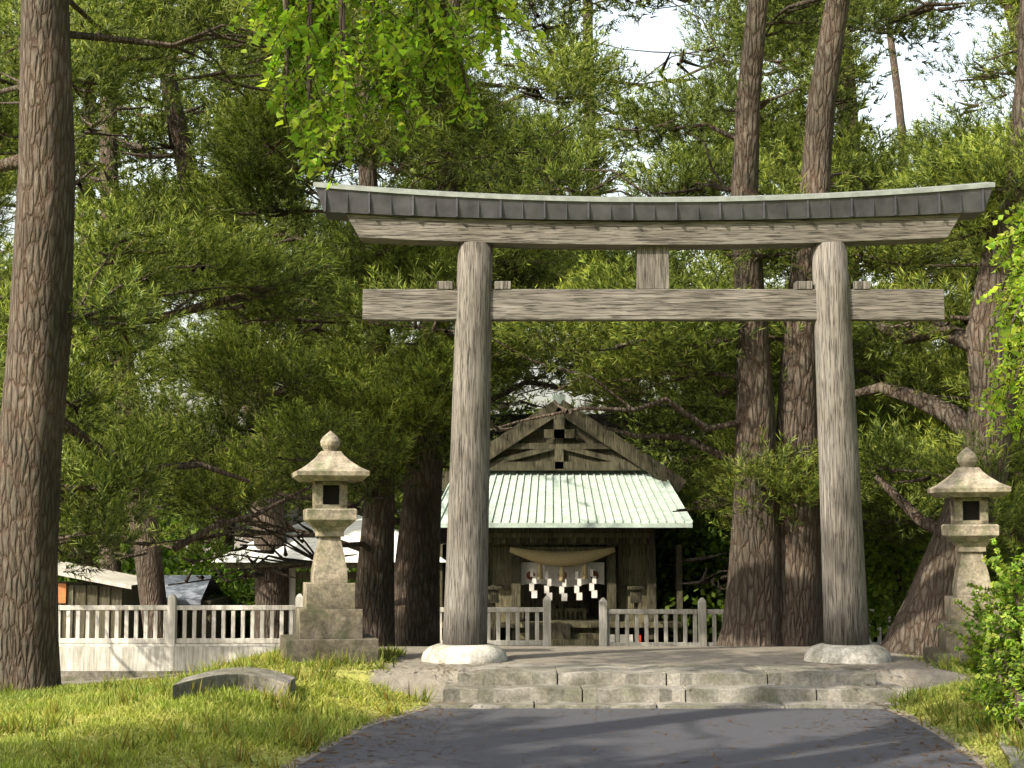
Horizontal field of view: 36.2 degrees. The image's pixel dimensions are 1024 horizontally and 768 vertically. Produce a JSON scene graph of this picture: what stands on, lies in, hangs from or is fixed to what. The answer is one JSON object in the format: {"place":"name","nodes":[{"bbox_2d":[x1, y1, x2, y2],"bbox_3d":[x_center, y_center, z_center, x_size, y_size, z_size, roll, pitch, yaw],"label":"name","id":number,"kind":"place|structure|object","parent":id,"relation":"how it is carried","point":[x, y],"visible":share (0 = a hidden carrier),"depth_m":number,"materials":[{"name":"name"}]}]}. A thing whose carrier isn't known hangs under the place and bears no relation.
{"place":"outdoors","nodes":[
{"label":"outdoors","id":0,"kind":"place"},
{"bbox_2d":[288,568,297,634],"bbox_3d":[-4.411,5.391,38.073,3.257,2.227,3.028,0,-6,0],"label":"wooden post","id":1,"kind":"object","parent":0,"point":[292,590],"depth_m":36.61,"materials":[{"name":"brown wood"}]},
{"bbox_2d":[2,537,1010,767],"bbox_3d":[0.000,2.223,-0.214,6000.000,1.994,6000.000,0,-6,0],"label":"ground","id":2,"kind":"structure","parent":0,"point":[418,677],"depth_m":15.17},
{"bbox_2d":[58,582,143,637],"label":"shed walls","id":3,"kind":"structure","parent":2,"relation":"on","point":[86,593],"depth_m":40.03,"materials":[{"name":"brown wood"}]},
{"bbox_2d":[58,583,66,602],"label":"shed panel","id":4,"kind":"structure","parent":3,"relation":"attached to","point":[62,588],"depth_m":40.00,"materials":[{"name":"orange"}]},
{"bbox_2d":[58,562,136,588],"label":"shed roof","id":5,"kind":"structure","parent":3,"relation":"on","point":[120,579],"depth_m":40.68,"materials":[{"name":"paint"}]},
{"bbox_2d":[58,594,302,680],"bbox_3d":[-7.362,5.814,33.867,5.829,2.546,0.420,0,-6,0],"label":"fence","id":6,"kind":"object","parent":2,"relation":"on","point":[87,658],"visible":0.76,"depth_m":33.84,"materials":[{"name":"stone"}]},
{"bbox_2d":[177,596,230,637],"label":"hut walls","id":7,"kind":"structure","parent":2,"relation":"on","point":[214,600],"depth_m":44.00,"materials":[{"name":"black wood"}]},
{"bbox_2d":[164,575,223,604],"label":"small roof","id":8,"kind":"structure","parent":7,"relation":"on","point":[193,593],"depth_m":44.75,"materials":[{"name":"grey metal"}]},
{"bbox_2d":[172,667,295,700],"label":"old kerb","id":9,"kind":"structure","parent":2,"relation":"on","point":[238,676],"depth_m":13.03,"materials":[{"name":"stone"}]},
{"bbox_2d":[224,562,394,579],"bbox_3d":[-4.168,5.393,38.097,4.886,2.227,4.320,0,-6,0],"label":"pavilion frame","id":10,"kind":"object","parent":2,"relation":"on","point":[307,575],"visible":0.04,"depth_m":36.05,"materials":[{"name":"wood"}]},
{"bbox_2d":[296,571,310,594],"bbox_3d":[-4.845,4.989,36.689,0.550,1.225,0.050,0,-6,0],"label":"lattice window","id":11,"kind":"structure","parent":10,"relation":"attached to","point":[299,586],"depth_m":36.70,"materials":[{"name":"brown wood"}]},
{"bbox_2d":[213,515,445,561],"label":"pavilion roof","id":12,"kind":"structure","parent":10,"relation":"on","point":[352,532],"depth_m":36.34,"materials":[{"name":"white metal"}]},
{"bbox_2d":[280,431,378,663],"bbox_3d":[-1.878,1.679,16.116,0.920,2.400,0.920,1,-6,-12],"label":"lantern","id":13,"kind":"object","parent":2,"relation":"on","point":[329,614],"visible":0.96,"depth_m":15.87,"materials":[{"name":"stone"}]},
{"bbox_2d":[421,643,507,663],"bbox_3d":[-0.486,2.763,16.005,0.880,0.220,0.880,0,-6,0],"label":"pillar base stone","id":14,"kind":"object","parent":2,"relation":"on","point":[441,653],"visible":0.78,"depth_m":15.68,"materials":[{"name":"white stone"}]},
{"bbox_2d":[442,241,492,644],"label":"torii pillar","id":15,"kind":"structure","parent":2,"relation":"on","point":[466,602],"depth_m":16.04,"materials":[{"name":"grey wood"}]},
{"bbox_2d":[363,289,944,320],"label":"torii tie beam","id":16,"kind":"structure","parent":15,"relation":"attached to","point":[653,304],"depth_m":16.27,"materials":[{"name":"grey wood"}]},
{"bbox_2d":[437,246,869,288],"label":"torii wedges","id":17,"kind":"object","parent":16,"relation":"on","point":[652,267],"visible":1,"depth_m":16.31,"materials":[{"name":"grey wood"}]},
{"bbox_2d":[440,596,550,645],"bbox_3d":[-1.919,5.154,33.958,5.526,1.128,0.175,0,-6,0],"label":"fence","id":18,"kind":"object","parent":2,"relation":"on","point":[545,609],"visible":0.26,"depth_m":33.92,"materials":[{"name":"grey wood"}]},
{"bbox_2d":[0,0,1023,690],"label":"pine trees","id":19,"kind":"object","parent":2,"relation":"on","point":[774,590],"visible":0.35,"depth_m":19.77,"materials":[{"name":"green plant"}]},
{"bbox_2d":[0,0,1023,583],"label":"pine needles","id":20,"kind":"object","parent":19,"relation":"attached to","point":[214,348],"visible":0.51,"depth_m":20.99,"materials":[{"name":"green plant"}]},
{"bbox_2d":[0,0,1023,571],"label":"trees","id":21,"kind":"object","parent":2,"relation":"on","point":[154,130],"visible":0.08,"depth_m":36.80,"materials":[{"name":"green plant"}]},
{"bbox_2d":[0,641,1023,767],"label":"grass","id":22,"kind":"structure","parent":2,"relation":"on","point":[18,703],"depth_m":12.13,"materials":[{"name":"green plant"}]},
{"bbox_2d":[58,408,1023,641],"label":"shrubs","id":23,"kind":"object","parent":2,"relation":"on","point":[240,592],"visible":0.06,"depth_m":37.83,"materials":[{"name":"green plant"}]},
{"bbox_2d":[440,414,673,641],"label":"shrine interior","id":24,"kind":"object","parent":2,"relation":"on","point":[600,419],"visible":0.04,"depth_m":41.27,"materials":[{"name":"brown wood"}]},
{"bbox_2d":[509,547,614,580],"bbox_3d":[1.150,4.107,35.763,2.422,0.775,0.360,0,-6,0],"label":"shimenawa rope","id":25,"kind":"object","parent":24,"relation":"attached to","point":[561,560],"visible":1,"depth_m":35.67,"materials":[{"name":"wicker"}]},
{"bbox_2d":[233,0,1023,732],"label":"broadleaf wood","id":26,"kind":"object","parent":2,"relation":"on","point":[309,8],"visible":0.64,"depth_m":9.26,"materials":[{"name":"green plant"}]},
{"bbox_2d":[227,0,545,189],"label":"overhanging leaves","id":27,"kind":"object","parent":26,"relation":"attached to","point":[350,107],"visible":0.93,"depth_m":9.04,"materials":[{"name":"green plant"}]},
{"bbox_2d":[967,200,1023,451],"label":"edge leaves","id":28,"kind":"object","parent":26,"relation":"attached to","point":[1005,333],"visible":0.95,"depth_m":12.65,"materials":[{"name":"green plant"}]},
{"bbox_2d":[551,639,707,645],"bbox_3d":[1.093,6.494,38.065,7.000,0.691,6.800,0,-6,0],"label":"shrine podium","id":29,"kind":"object","parent":2,"relation":"on","point":[598,645],"depth_m":35.21,"materials":[{"name":"grey stone"}]},
{"bbox_2d":[428,664,909,708],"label":"stone steps","id":30,"kind":"structure","parent":2,"relation":"on","point":[574,686],"depth_m":14.24,"materials":[{"name":"grey stone"}]},
{"bbox_2d":[599,598,890,645],"bbox_3d":[5.193,5.197,33.958,6.610,1.128,0.175,0,-6,0],"label":"fence","id":31,"kind":"object","parent":2,"relation":"on","point":[702,611],"visible":0.27,"depth_m":33.92,"materials":[{"name":"white wood"}]},
{"bbox_2d":[811,241,869,644],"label":"torii pillar","id":32,"kind":"structure","parent":2,"relation":"on","point":[845,615],"depth_m":16.04,"materials":[{"name":"grey wood"}]},
{"bbox_2d":[346,214,960,249],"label":"torii upper lintel","id":33,"kind":"structure","parent":32,"relation":"attached to","point":[624,235],"depth_m":16.27,"materials":[{"name":"grey wood"}]},
{"bbox_2d":[313,182,994,221],"bbox_3d":[1.469,-1.900,16.448,7.050,0.452,0.512,0,-6,0],"label":"torii kasagi","id":34,"kind":"object","parent":33,"relation":"on","point":[969,201],"visible":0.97,"depth_m":16.22,"materials":[{"name":"metal"}]},
{"bbox_2d":[804,643,891,663],"bbox_3d":[3.424,2.763,16.005,0.880,0.220,0.880,0,-6,0],"label":"pillar base stone","id":35,"kind":"object","parent":2,"relation":"on","point":[870,653],"visible":0.81,"depth_m":15.68,"materials":[{"name":"white stone"}]},
{"bbox_2d":[858,365,1023,640],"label":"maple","id":36,"kind":"object","parent":2,"relation":"on","point":[878,568],"depth_m":24.70,"materials":[{"name":"green plant"}]},
{"bbox_2d":[923,447,1011,667],"bbox_3d":[4.710,1.829,16.093,0.920,2.364,0.920,-1,-5,8],"label":"lantern","id":37,"kind":"object","parent":2,"relation":"on","point":[967,487],"visible":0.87,"depth_m":15.92,"materials":[{"name":"stone"}]},
{"bbox_2d":[937,538,1023,735],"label":"shrub","id":38,"kind":"object","parent":2,"relation":"on","point":[996,688],"visible":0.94,"depth_m":11.72,"materials":[{"name":"green plant"}]},
{"bbox_2d":[994,731,1023,767],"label":"rock","id":39,"kind":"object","parent":2,"relation":"on","point":[1007,750],"depth_m":10.54,"materials":[{"name":"stone"}]},
{"bbox_2d":[0,0,1014,535],"label":"sky","id":40,"kind":"structure","parent":0,"point":[660,32],"materials":[{"name":"white"}]},
{"bbox_2d":[440,528,682,641],"bbox_3d":[1.093,4.837,37.883,5.620,2.755,6.480,0,-6,0],"label":"dark shrine wood","id":41,"kind":"object","parent":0,"point":[560,631],"visible":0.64,"depth_m":35.87,"materials":[{"name":"brown wood"}]},
{"bbox_2d":[442,400,686,492],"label":"shrine gable","id":42,"kind":"structure","parent":41,"relation":"on","point":[559,432],"depth_m":36.33,"materials":[{"name":"brown wood"}]},
{"bbox_2d":[489,418,644,470],"bbox_3d":[1.093,1.341,36.501,4.816,1.344,0.001,0,-6,0],"label":"gable framework","id":43,"kind":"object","parent":42,"relation":"attached to","point":[537,436],"depth_m":36.48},
{"bbox_2d":[441,394,692,527],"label":"shrine roof","id":44,"kind":"structure","parent":41,"relation":"on","point":[581,499],"depth_m":35.53,"materials":[{"name":"green metal"}]},
{"bbox_2d":[442,533,682,644],"bbox_3d":[1.093,4.898,38.183,5.600,2.509,5.670,0,-6,0],"label":"shrine wood light","id":45,"kind":"object","parent":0,"point":[630,570],"visible":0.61,"depth_m":36.03,"materials":[{"name":"brown wood"}]},
{"bbox_2d":[521,562,603,600],"bbox_3d":[1.161,4.516,35.844,1.912,0.868,0.300,0,-6,0],"label":"shrine curtain","id":46,"kind":"object","parent":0,"point":[573,577],"visible":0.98,"depth_m":35.97,"materials":[{"name":"white paper"}]},
{"bbox_2d":[527,571,598,579],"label":"curtain crests","id":47,"kind":"object","parent":46,"relation":"attached to","point":[595,573],"visible":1,"depth_m":35.96,"materials":[{"name":"brown fabric"}]},
{"bbox_2d":[610,635,640,641],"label":"shrine signs","id":48,"kind":"object","parent":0,"point":[612,638],"depth_m":35.41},
{"bbox_2d":[296,705,980,767],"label":"asphalt path","id":49,"kind":"structure","parent":0,"point":[582,735],"depth_m":11.70,"materials":[{"name":"grey asphalt"}]},
{"bbox_2d":[26,651,1014,767],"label":"litter","id":50,"kind":"object","parent":49,"relation":"on","point":[642,713],"visible":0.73,"depth_m":12.20,"materials":[{"name":"brown plant"}]}
]}

